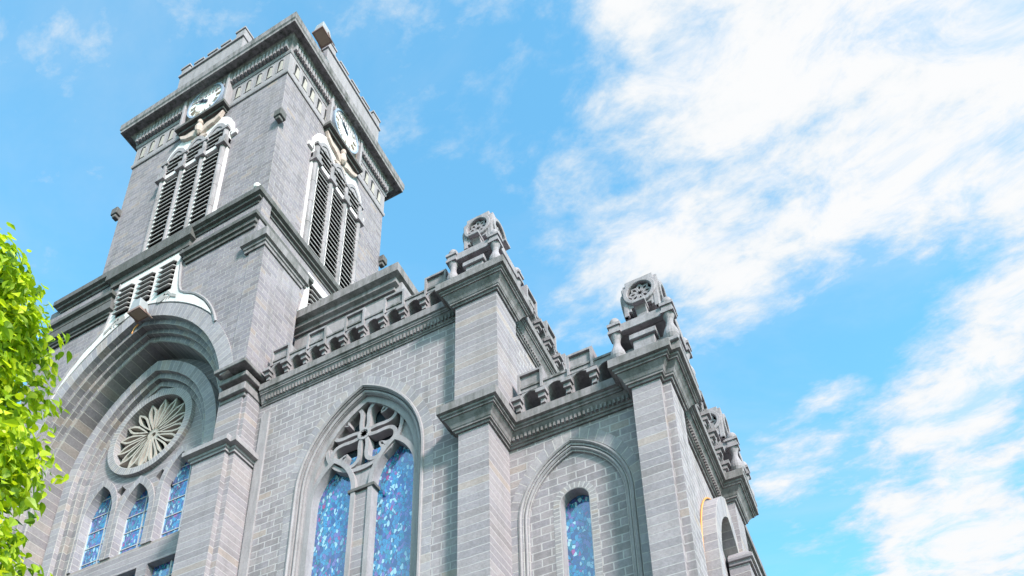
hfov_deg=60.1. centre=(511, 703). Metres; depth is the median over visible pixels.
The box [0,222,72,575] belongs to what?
tree
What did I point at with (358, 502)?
stained glass window
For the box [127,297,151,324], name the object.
floodlight
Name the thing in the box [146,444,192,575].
lancet window
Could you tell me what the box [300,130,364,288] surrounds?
louvre window
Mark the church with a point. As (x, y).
(288, 379)
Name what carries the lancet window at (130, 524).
in the church
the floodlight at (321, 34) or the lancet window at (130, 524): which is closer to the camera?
the lancet window at (130, 524)
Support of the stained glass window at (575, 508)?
in the church
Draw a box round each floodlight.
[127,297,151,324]
[312,21,334,52]
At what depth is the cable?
20.00 m
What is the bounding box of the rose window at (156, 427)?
[107,388,194,485]
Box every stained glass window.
[276,376,433,575]
[553,481,602,575]
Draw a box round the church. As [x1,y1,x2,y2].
[0,11,766,575]
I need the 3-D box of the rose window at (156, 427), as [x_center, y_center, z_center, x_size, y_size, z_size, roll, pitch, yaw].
[-11.535,-8.312,28.395,3.600,4.130,0.460,-14,-30,23]
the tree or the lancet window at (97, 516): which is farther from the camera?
the lancet window at (97, 516)
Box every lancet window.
[66,479,121,574]
[104,475,154,575]
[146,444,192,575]
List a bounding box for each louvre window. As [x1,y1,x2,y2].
[141,110,237,251]
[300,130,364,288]
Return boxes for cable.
[700,497,710,550]
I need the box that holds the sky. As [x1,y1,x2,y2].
[0,0,1023,575]
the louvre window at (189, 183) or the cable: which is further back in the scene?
the louvre window at (189, 183)
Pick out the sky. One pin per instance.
(826, 197)

